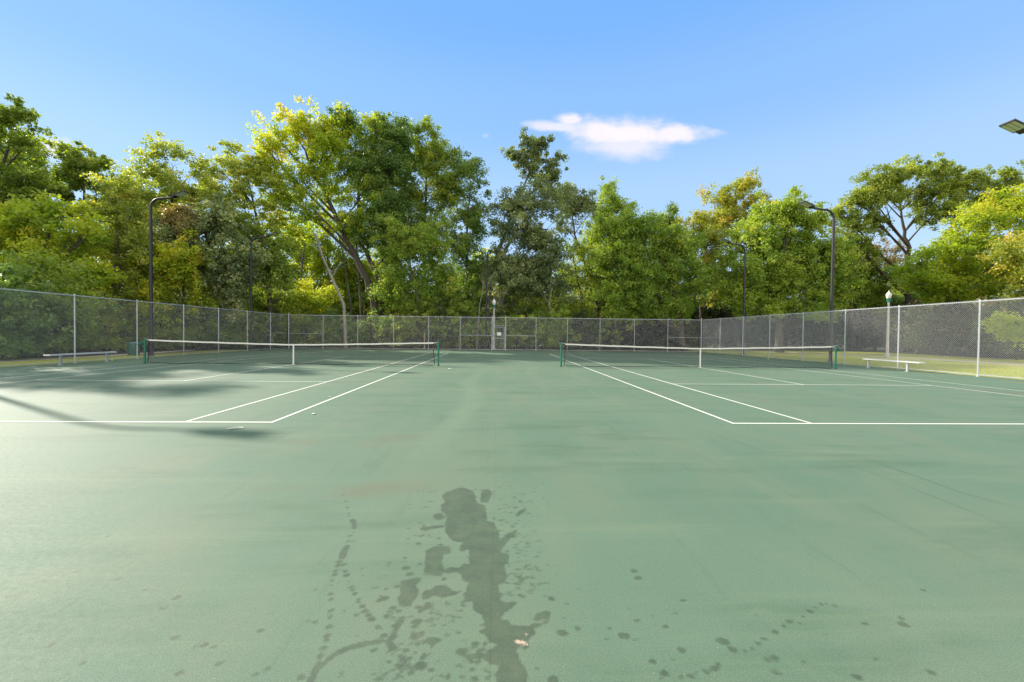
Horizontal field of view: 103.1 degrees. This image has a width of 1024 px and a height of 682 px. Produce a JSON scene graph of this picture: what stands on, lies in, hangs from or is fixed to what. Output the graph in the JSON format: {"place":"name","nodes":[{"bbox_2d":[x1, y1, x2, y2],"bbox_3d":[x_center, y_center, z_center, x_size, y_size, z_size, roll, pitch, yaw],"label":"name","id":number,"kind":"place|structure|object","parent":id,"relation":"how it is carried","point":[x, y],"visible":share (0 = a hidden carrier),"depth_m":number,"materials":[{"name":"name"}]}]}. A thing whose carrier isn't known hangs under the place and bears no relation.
{"place":"outdoors","nodes":[
{"label":"outdoors","id":0,"kind":"place"},
{"bbox_2d":[0,344,1023,378],"bbox_3d":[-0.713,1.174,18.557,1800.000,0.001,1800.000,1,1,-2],"label":"ground","id":1,"kind":"structure","parent":0,"point":[946,355],"depth_m":34.72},
{"bbox_2d":[0,264,44,358],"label":"bush","id":2,"kind":"object","parent":1,"relation":"on","point":[8,302],"visible":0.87,"depth_m":18.70,"materials":[{"name":"green plant"}]},
{"bbox_2d":[0,93,72,216],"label":"tree","id":3,"kind":"object","parent":1,"relation":"on","point":[11,174],"visible":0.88,"depth_m":29.59,"materials":[{"name":"green plant"}]},
{"bbox_2d":[0,126,75,239],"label":"tree","id":4,"kind":"object","parent":1,"relation":"on","point":[41,162],"visible":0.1,"depth_m":37.19,"materials":[{"name":"green plant"}]},
{"bbox_2d":[0,250,77,357],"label":"bush","id":5,"kind":"object","parent":1,"relation":"on","point":[36,337],"visible":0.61,"depth_m":19.93,"materials":[{"name":"green plant"}]},
{"bbox_2d":[0,247,113,356],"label":"tree","id":6,"kind":"object","parent":1,"relation":"on","point":[35,262],"visible":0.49,"depth_m":21.63,"materials":[{"name":"green plant"}]},
{"bbox_2d":[0,255,123,355],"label":"bush","id":7,"kind":"object","parent":1,"relation":"on","point":[79,340],"visible":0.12,"depth_m":22.76,"materials":[{"name":"green plant"}]},
{"bbox_2d":[0,190,128,351],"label":"tree","id":8,"kind":"object","parent":1,"relation":"on","point":[29,215],"visible":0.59,"depth_m":25.74,"materials":[{"name":"green plant"}]},
{"bbox_2d":[43,280,127,352],"bbox_3d":[-27.991,-1.606,25.429,7.649,4.825,4.324,1,1,10],"label":"bush","id":9,"kind":"object","parent":1,"relation":"on","point":[92,340],"visible":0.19,"depth_m":25.67,"materials":[{"name":"green plant"}]},
{"bbox_2d":[43,140,131,278],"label":"tree","id":10,"kind":"object","parent":1,"relation":"on","point":[75,163],"visible":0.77,"depth_m":32.56,"materials":[{"name":"green plant"}]},
{"bbox_2d":[64,277,147,350],"bbox_3d":[-29.270,-1.961,28.367,6.441,5.417,5.137,0,1,-29],"label":"bush","id":11,"kind":"object","parent":1,"relation":"on","point":[103,312],"visible":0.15,"depth_m":28.47,"materials":[{"name":"green plant"}]},
{"bbox_2d":[75,161,159,350],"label":"tree","id":12,"kind":"object","parent":1,"relation":"on","point":[130,239],"visible":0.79,"depth_m":28.93,"materials":[{"name":"green plant"}]},
{"bbox_2d":[67,186,167,284],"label":"tree","id":13,"kind":"object","parent":1,"relation":"on","point":[151,194],"visible":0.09,"depth_m":34.82,"materials":[{"name":"green plant"}]},
{"bbox_2d":[84,310,161,350],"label":"bush","id":14,"kind":"object","parent":1,"relation":"on","point":[132,329],"visible":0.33,"depth_m":28.70,"materials":[{"name":"green plant"}]},
{"bbox_2d":[92,228,218,349],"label":"tree","id":15,"kind":"object","parent":1,"relation":"on","point":[179,264],"visible":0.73,"depth_m":30.00,"materials":[{"name":"green plant"}]},
{"bbox_2d":[113,285,217,350],"bbox_3d":[-26.719,-1.709,30.332,7.782,4.874,4.493,1,1,-2],"label":"bush","id":16,"kind":"object","parent":1,"relation":"on","point":[178,330],"visible":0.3,"depth_m":30.21,"materials":[{"name":"green plant"}]},
{"bbox_2d":[116,130,232,346],"bbox_3d":[-30.836,-9.158,37.396,10.321,19.434,5.958,0,1,-15],"label":"tree","id":17,"kind":"object","parent":1,"relation":"on","point":[163,176],"visible":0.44,"depth_m":36.47,"materials":[{"name":"green plant"}]},
{"bbox_2d":[155,201,204,349],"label":"tree","id":18,"kind":"object","parent":1,"relation":"on","point":[187,214],"visible":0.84,"depth_m":30.98,"materials":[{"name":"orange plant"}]},
{"bbox_2d":[141,287,230,348],"bbox_3d":[-26.243,-1.839,32.845,7.401,5.082,5.158,1,1,-2],"label":"bush","id":19,"kind":"object","parent":1,"relation":"on","point":[202,334],"visible":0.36,"depth_m":32.12,"materials":[{"name":"green plant"}]},
{"bbox_2d":[130,190,272,349],"bbox_3d":[-24.438,-5.621,32.447,9.336,12.741,5.611,1,1,-2],"label":"tree","id":20,"kind":"object","parent":1,"relation":"on","point":[228,290],"visible":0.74,"depth_m":32.09,"materials":[{"name":"green plant"}]},
{"bbox_2d":[167,306,267,348],"bbox_3d":[-24.530,-1.936,33.924,6.724,5.248,5.369,0,1,-38],"label":"bush","id":21,"kind":"object","parent":1,"relation":"on","point":[236,335],"visible":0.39,"depth_m":33.99,"materials":[{"name":"green plant"}]},
{"bbox_2d":[174,139,300,346],"bbox_3d":[-25.649,-9.345,38.619,10.324,19.878,6.796,1,1,-2],"label":"tree","id":22,"kind":"object","parent":1,"relation":"on","point":[239,187],"visible":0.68,"depth_m":37.72,"materials":[{"name":"green plant"}]},
{"bbox_2d":[210,296,279,347],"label":"bush","id":23,"kind":"object","parent":1,"relation":"on","point":[255,309],"visible":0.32,"depth_m":35.96,"materials":[{"name":"green plant"}]},
{"bbox_2d":[208,206,308,347],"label":"tree","id":24,"kind":"object","parent":1,"relation":"on","point":[270,245],"visible":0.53,"depth_m":36.39,"materials":[{"name":"green plant"}]},
{"bbox_2d":[249,232,277,349],"bbox_3d":[-19.688,-3.931,32.118,2.130,9.290,0.460,1,1,-2],"label":"light pole","id":25,"kind":"object","parent":1,"relation":"on","point":[266,236],"visible":0.98,"depth_m":32.02,"materials":[{"name":"black metal"}]},
{"bbox_2d":[233,294,305,346],"bbox_3d":[-23.268,-1.853,37.405,7.711,5.006,4.351,1,1,6],"label":"bush","id":26,"kind":"object","parent":1,"relation":"on","point":[279,310],"visible":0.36,"depth_m":37.28,"materials":[{"name":"green plant"}]},
{"bbox_2d":[248,250,304,292],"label":"tree","id":27,"kind":"object","parent":1,"relation":"on","point":[295,267],"visible":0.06,"depth_m":48.12,"materials":[{"name":"green plant"}]},
{"bbox_2d":[257,299,312,347],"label":"bush","id":28,"kind":"object","parent":1,"relation":"on","point":[290,320],"visible":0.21,"depth_m":38.20,"materials":[{"name":"green plant"}]},
{"bbox_2d":[271,204,335,293],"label":"tree","id":29,"kind":"object","parent":1,"relation":"on","point":[295,233],"visible":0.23,"depth_m":49.99,"materials":[{"name":"green plant"}]},
{"bbox_2d":[274,309,336,347],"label":"bush","id":30,"kind":"object","parent":1,"relation":"on","point":[313,340],"visible":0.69,"depth_m":37.92,"materials":[{"name":"green plant"}]},
{"bbox_2d":[280,277,343,345],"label":"tree","id":31,"kind":"object","parent":1,"relation":"on","point":[308,299],"visible":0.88,"depth_m":39.35,"materials":[{"name":"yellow plant"}]},
{"bbox_2d":[244,95,391,347],"bbox_3d":[-18.514,-11.386,39.559,13.884,24.350,7.485,1,1,-2],"label":"tree","id":32,"kind":"object","parent":1,"relation":"on","point":[324,139],"visible":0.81,"depth_m":38.66,"materials":[{"name":"green plant"}]},
{"bbox_2d":[292,302,361,346],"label":"bush","id":33,"kind":"object","parent":1,"relation":"on","point":[339,320],"visible":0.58,"depth_m":38.84,"materials":[{"name":"green plant"}]},
{"bbox_2d":[310,229,347,347],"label":"bare tree","id":34,"kind":"object","parent":1,"relation":"on","point":[341,299],"visible":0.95,"depth_m":38.31,"materials":[{"name":"grey plant"}]},
{"bbox_2d":[297,207,364,301],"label":"tree","id":35,"kind":"object","parent":1,"relation":"on","point":[327,245],"visible":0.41,"depth_m":47.06,"materials":[{"name":"green plant"}]},
{"bbox_2d":[303,283,386,343],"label":"bush","id":36,"kind":"object","parent":1,"relation":"on","point":[338,304],"visible":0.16,"depth_m":44.74,"materials":[{"name":"green plant"}]},
{"bbox_2d":[326,320,370,345],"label":"bush","id":37,"kind":"object","parent":1,"relation":"on","point":[354,336],"visible":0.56,"depth_m":39.57,"materials":[{"name":"green plant"}]},
{"bbox_2d":[319,231,385,308],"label":"tree","id":38,"kind":"object","parent":1,"relation":"on","point":[353,272],"visible":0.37,"depth_m":47.46,"materials":[{"name":"green plant"}]},
{"bbox_2d":[323,290,402,345],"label":"bush","id":39,"kind":"object","parent":1,"relation":"on","point":[353,297],"visible":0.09,"depth_m":45.21,"materials":[{"name":"green plant"}]},
{"bbox_2d":[347,320,387,347],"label":"bush","id":40,"kind":"object","parent":1,"relation":"on","point":[367,336],"visible":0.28,"depth_m":40.19,"materials":[{"name":"green plant"}]},
{"bbox_2d":[325,103,424,347],"bbox_3d":[-13.590,-11.089,40.757,9.501,23.579,6.794,1,1,-2],"label":"tree","id":41,"kind":"object","parent":1,"relation":"on","point":[397,142],"visible":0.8,"depth_m":39.45,"materials":[{"name":"green plant"}]},
{"bbox_2d":[367,312,418,347],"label":"bush","id":42,"kind":"object","parent":1,"relation":"on","point":[386,338],"visible":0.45,"depth_m":39.18,"materials":[{"name":"green plant"}]},
{"bbox_2d":[359,111,442,313],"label":"tree","id":43,"kind":"object","parent":1,"relation":"on","point":[417,214],"visible":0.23,"depth_m":42.05,"materials":[{"name":"green plant"}]},
{"bbox_2d":[365,209,461,348],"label":"tree","id":44,"kind":"object","parent":1,"relation":"on","point":[423,242],"visible":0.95,"depth_m":38.43,"materials":[{"name":"green plant"}]},
{"bbox_2d":[386,288,440,348],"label":"bush","id":45,"kind":"object","parent":1,"relation":"on","point":[410,326],"visible":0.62,"depth_m":38.42,"materials":[{"name":"green plant"}]},
{"bbox_2d":[389,115,477,346],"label":"tree","id":46,"kind":"object","parent":1,"relation":"on","point":[434,157],"visible":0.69,"depth_m":43.31,"materials":[{"name":"green plant"}]},
{"bbox_2d":[406,253,461,300],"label":"tree","id":47,"kind":"object","parent":1,"relation":"on","point":[408,281],"visible":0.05,"depth_m":50.40,"materials":[{"name":"green plant"}]},
{"bbox_2d":[403,302,469,348],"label":"bush","id":48,"kind":"object","parent":1,"relation":"on","point":[450,333],"visible":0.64,"depth_m":38.65,"materials":[{"name":"green plant"}]},
{"bbox_2d":[423,294,492,348],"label":"bush","id":49,"kind":"object","parent":1,"relation":"on","point":[460,306],"visible":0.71,"depth_m":38.67,"materials":[{"name":"green plant"}]},
{"bbox_2d":[418,283,497,347],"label":"bush","id":50,"kind":"object","parent":1,"relation":"on","point":[456,296],"visible":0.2,"depth_m":40.71,"materials":[{"name":"green plant"}]},
{"bbox_2d":[425,150,503,347],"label":"tree","id":51,"kind":"object","parent":1,"relation":"on","point":[466,241],"visible":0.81,"depth_m":42.58,"materials":[{"name":"green plant"}]},
{"bbox_2d":[448,309,503,348],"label":"bush","id":52,"kind":"object","parent":1,"relation":"on","point":[469,332],"visible":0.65,"depth_m":38.72,"materials":[{"name":"green plant"}]},
{"bbox_2d":[312,348,675,351],"bbox_3d":[-1.059,0.847,37.417,37.347,0.001,1.325,1,1,-3],"label":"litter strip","id":53,"kind":"object","parent":1,"relation":"on","point":[530,350],"visible":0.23,"depth_m":37.73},
{"bbox_2d":[471,247,502,348],"bbox_3d":[-2.363,-3.923,37.624,2.972,9.460,0.460,1,1,-2],"label":"light pole","id":54,"kind":"object","parent":53,"relation":"on","point":[486,290],"visible":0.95,"depth_m":37.55,"materials":[{"name":"black metal"}]},
{"bbox_2d":[0,348,1023,681],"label":"court surface","id":55,"kind":"object","parent":1,"relation":"on","point":[496,516],"visible":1,"depth_m":3.18,"materials":[{"name":"green paint"}]},
{"bbox_2d":[43,351,116,364],"bbox_3d":[-18.400,0.740,17.434,0.255,0.468,2.824,1,1,-2],"label":"bench","id":56,"kind":"object","parent":55,"relation":"on","point":[60,357],"visible":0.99,"depth_m":16.97,"materials":[{"name":"metal"}]},
{"bbox_2d":[0,288,286,366],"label":"chain link fence","id":57,"kind":"object","parent":55,"relation":"on","point":[104,298],"visible":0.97,"depth_m":20.53,"materials":[{"name":"metal"}]},
{"bbox_2d":[0,352,444,422],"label":"court lines","id":58,"kind":"object","parent":55,"relation":"on","point":[216,412],"visible":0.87,"depth_m":8.72,"materials":[{"name":"paint"}]},
{"bbox_2d":[138,338,439,365],"bbox_3d":[-9.874,0.504,18.171,13.205,1.103,0.180,1,1,-2],"label":"tennis net","id":59,"kind":"object","parent":55,"relation":"on","point":[143,343],"visible":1,"depth_m":18.17,"materials":[{"name":"black fabric"}]},
{"bbox_2d":[288,313,701,351],"bbox_3d":[-1.178,-0.721,36.523,37.235,3.120,0.176,1,1,-2],"label":"chain link fence","id":60,"kind":"object","parent":55,"relation":"on","point":[492,317],"visible":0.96,"depth_m":36.50,"materials":[{"name":"metal"}]},
{"bbox_2d":[560,343,842,368],"bbox_3d":[8.848,0.693,18.879,13.305,1.105,0.180,1,1,-2],"label":"tennis net","id":61,"kind":"object","parent":55,"relation":"on","point":[690,355],"visible":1,"depth_m":18.89,"materials":[{"name":"black fabric"}]},
{"bbox_2d":[553,354,1019,423],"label":"court lines","id":62,"kind":"object","parent":55,"relation":"on","point":[785,415],"visible":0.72,"depth_m":8.08,"materials":[{"name":"paint"}]},
{"bbox_2d":[798,200,834,362],"bbox_3d":[17.706,-3.389,23.576,2.130,9.290,0.460,1,1,-2],"label":"light pole","id":63,"kind":"object","parent":55,"relation":"on","point":[804,203],"visible":0.94,"depth_m":23.55,"materials":[{"name":"black metal"}]},
{"bbox_2d":[702,297,1023,379],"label":"chain link fence","id":64,"kind":"object","parent":55,"relation":"on","point":[977,374],"visible":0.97,"depth_m":19.70,"materials":[{"name":"metal"}]},
{"bbox_2d":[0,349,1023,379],"bbox_3d":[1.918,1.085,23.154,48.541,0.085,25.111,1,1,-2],"label":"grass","id":65,"kind":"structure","parent":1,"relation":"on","point":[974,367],"depth_m":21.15,"materials":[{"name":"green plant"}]},
{"bbox_2d":[147,190,189,355],"bbox_3d":[-19.390,-3.773,22.874,2.130,9.290,0.460,1,1,-2],"label":"light pole","id":66,"kind":"object","parent":65,"relation":"on","point":[179,194],"visible":0.95,"depth_m":22.79,"materials":[{"name":"black metal"}]},
{"bbox_2d":[719,238,745,353],"bbox_3d":[17.295,-3.431,31.827,2.130,9.090,0.460,1,1,-2],"label":"light pole","id":67,"kind":"object","parent":65,"relation":"on","point":[744,273],"visible":0.88,"depth_m":31.78,"materials":[{"name":"black metal"}]},
{"bbox_2d":[482,310,545,349],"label":"bush","id":68,"kind":"object","parent":1,"relation":"on","point":[513,339],"visible":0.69,"depth_m":38.38,"materials":[{"name":"green plant"}]},
{"bbox_2d":[484,126,569,347],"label":"tree","id":69,"kind":"object","parent":1,"relation":"on","point":[533,153],"visible":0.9,"depth_m":41.89,"materials":[{"name":"green plant"}]},
{"bbox_2d":[477,171,584,348],"bbox_3d":[1.753,-7.885,40.241,10.826,17.497,7.163,1,1,-2],"label":"tree","id":70,"kind":"object","parent":1,"relation":"on","point":[519,273],"visible":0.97,"depth_m":39.38,"materials":[{"name":"green plant"}]},
{"bbox_2d":[489,279,573,348],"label":"bush","id":71,"kind":"object","parent":1,"relation":"on","point":[521,302],"visible":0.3,"depth_m":40.46,"materials":[{"name":"green plant"}]},
{"bbox_2d":[503,308,564,349],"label":"bush","id":72,"kind":"object","parent":1,"relation":"on","point":[524,328],"visible":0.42,"depth_m":39.05,"materials":[{"name":"green plant"}]},
{"bbox_2d":[528,299,581,349],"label":"bush","id":73,"kind":"object","parent":1,"relation":"on","point":[563,313],"visible":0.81,"depth_m":38.57,"materials":[{"name":"green plant"}]},
{"bbox_2d":[552,308,604,347],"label":"bush","id":74,"kind":"object","parent":1,"relation":"on","point":[580,329],"visible":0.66,"depth_m":39.39,"materials":[{"name":"green plant"}]},
{"bbox_2d":[529,284,632,348],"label":"bush","id":75,"kind":"object","parent":1,"relation":"on","point":[601,313],"visible":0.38,"depth_m":41.30,"materials":[{"name":"green plant"}]},
{"bbox_2d":[553,180,611,348],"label":"tree","id":76,"kind":"object","parent":1,"relation":"on","point":[581,203],"visible":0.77,"depth_m":43.11,"materials":[{"name":"green plant"}]},
{"bbox_2d":[553,236,613,348],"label":"tree","id":77,"kind":"object","parent":1,"relation":"on","point":[581,251],"visible":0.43,"depth_m":41.77,"materials":[{"name":"green plant"}]},
{"bbox_2d":[576,175,647,348],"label":"tree","id":78,"kind":"object","parent":1,"relation":"on","point":[613,204],"visible":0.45,"depth_m":45.25,"materials":[{"name":"green plant"}]},
{"bbox_2d":[581,286,654,347],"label":"bush","id":79,"kind":"object","parent":1,"relation":"on","point":[644,336],"visible":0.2,"depth_m":44.53,"materials":[{"name":"green plant"}]},
{"bbox_2d":[581,208,730,350],"bbox_3d":[14.184,-5.954,40.720,14.533,14.082,7.078,1,1,-2],"label":"tree","id":80,"kind":"object","parent":1,"relation":"on","point":[624,252],"visible":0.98,"depth_m":39.55,"materials":[{"name":"green plant"}]},
{"bbox_2d":[618,301,699,348],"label":"bush","id":81,"kind":"object","parent":1,"relation":"on","point":[658,328],"visible":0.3,"depth_m":45.60,"materials":[{"name":"green plant"}]},
{"bbox_2d":[643,201,680,346],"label":"tree","id":82,"kind":"object","parent":1,"relation":"on","point":[672,210],"visible":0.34,"depth_m":47.52,"materials":[{"name":"green plant"}]},
{"bbox_2d":[651,298,731,346],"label":"bush","id":83,"kind":"object","parent":1,"relation":"on","point":[707,311],"visible":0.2,"depth_m":47.12,"materials":[{"name":"green plant"}]},
{"bbox_2d":[669,208,747,349],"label":"tree","id":84,"kind":"object","parent":1,"relation":"on","point":[713,234],"visible":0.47,"depth_m":43.64,"materials":[{"name":"green plant"}]},
{"bbox_2d":[688,299,749,347],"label":"bush","id":85,"kind":"object","parent":1,"relation":"on","point":[731,345],"visible":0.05,"depth_m":48.69,"materials":[{"name":"green plant"}]},
{"bbox_2d":[696,167,772,349],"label":"tree","id":86,"kind":"object","parent":1,"relation":"on","point":[728,209],"visible":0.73,"depth_m":45.88,"materials":[{"name":"green plant"}]},
{"bbox_2d":[709,298,802,349],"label":"bush","id":87,"kind":"object","parent":1,"relation":"on","point":[753,336],"visible":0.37,"depth_m":46.76,"materials":[{"name":"green plant"}]},
{"bbox_2d":[713,185,871,352],"bbox_3d":[27.547,-6.734,40.061,15.660,15.850,8.203,1,1,-2],"label":"tree","id":88,"kind":"object","parent":1,"relation":"on","point":[794,267],"visible":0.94,"depth_m":38.59,"materials":[{"name":"green plant"}]},
{"bbox_2d":[768,298,860,349],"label":"bush","id":89,"kind":"object","parent":1,"relation":"on","point":[825,340],"visible":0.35,"depth_m":46.58,"materials":[{"name":"green plant"}]},
{"bbox_2d":[814,285,900,349],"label":"bush","id":90,"kind":"object","parent":1,"relation":"on","point":[860,321],"visible":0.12,"depth_m":47.03,"materials":[{"name":"green plant"}]},
{"bbox_2d":[828,244,909,350],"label":"tree","id":91,"kind":"object","parent":1,"relation":"on","point":[870,290],"visible":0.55,"depth_m":45.00,"materials":[{"name":"green plant"}]},
{"bbox_2d":[845,237,914,350],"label":"tree","id":92,"kind":"object","parent":1,"relation":"on","point":[894,251],"visible":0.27,"depth_m":47.92,"materials":[{"name":"green plant"}]},
{"bbox_2d":[854,293,920,351],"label":"bush","id":93,"kind":"object","parent":1,"relation":"on","point":[878,339],"visible":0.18,"depth_m":44.95,"materials":[{"name":"green plant"}]},
{"bbox_2d":[819,150,969,351],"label":"tree","id":94,"kind":"object","parent":1,"relation":"on","point":[874,191],"visible":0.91,"depth_m":43.35,"materials":[{"name":"green plant"}]},
{"bbox_2d":[872,294,948,351],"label":"bush","id":95,"kind":"object","parent":1,"relation":"on","point":[905,326],"visible":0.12,"depth_m":41.93,"materials":[{"name":"green plant"}]},
{"bbox_2d":[897,284,988,352],"bbox_3d":[44.333,-2.211,39.324,11.696,7.194,6.481,1,1,-2],"label":"bush","id":96,"kind":"object","parent":1,"relation":"on","point":[930,327],"visible":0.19,"depth_m":39.46,"materials":[{"name":"green plant"}]},
{"bbox_2d":[883,183,1023,355],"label":"tree","id":97,"kind":"object","parent":1,"relation":"on","point":[953,259],"visible":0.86,"depth_m":35.40,"materials":[{"name":"green plant"}]},
{"bbox_2d":[918,158,1023,352],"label":"tree","id":98,"kind":"object","parent":1,"relation":"on","point":[1010,175],"visible":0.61,"depth_m":42.91,"materials":[{"name":"green plant"}]},
{"bbox_2d":[930,295,1015,355],"bbox_3d":[43.217,-1.427,36.991,11.409,5.612,6.002,1,1,-2],"label":"bush","id":99,"kind":"object","parent":1,"relation":"on","point":[961,329],"visible":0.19,"depth_m":36.17,"materials":[{"name":"green plant"}]},
{"bbox_2d":[962,287,1023,359],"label":"bush","id":100,"kind":"object","parent":1,"relation":"on","point":[992,336],"visible":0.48,"depth_m":30.19,"materials":[{"name":"green plant"}]},
{"bbox_2d":[965,300,1020,357],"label":"bush","id":101,"kind":"object","parent":1,"relation":"on","point":[984,348],"visible":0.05,"depth_m":33.43,"materials":[{"name":"green plant"}]},
{"bbox_2d":[974,230,1023,306],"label":"tree","id":102,"kind":"object","parent":1,"relation":"on","point":[1014,254],"visible":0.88,"depth_m":30.95,"materials":[{"name":"green plant"}]},
{"bbox_2d":[977,308,1023,349],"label":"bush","id":103,"kind":"object","parent":1,"relation":"on","point":[1012,331],"visible":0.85,"depth_m":25.80,"materials":[{"name":"green plant"}]},
{"bbox_2d":[998,119,1023,133],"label":"light pole","id":104,"kind":"object","parent":1,"relation":"on","point":[1014,126],"visible":1,"depth_m":14.35,"materials":[{"name":"black"}]},
{"bbox_2d":[0,0,1023,309],"label":"sky","id":105,"kind":"structure","parent":0,"point":[664,99],"materials":[{"name":"blue"}]},
{"bbox_2d":[736,350,1022,364],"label":"path","id":106,"kind":"structure","parent":0,"point":[912,358],"depth_m":30.05,"materials":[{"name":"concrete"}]},
{"bbox_2d":[885,291,891,356],"bbox_3d":[29.194,-1.344,31.549,0.380,5.180,0.374,1,1,-2],"label":"park lamp","id":107,"kind":"object","parent":106,"relation":"on","point":[888,296],"visible":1,"depth_m":31.48,"materials":[{"name":"metal"}]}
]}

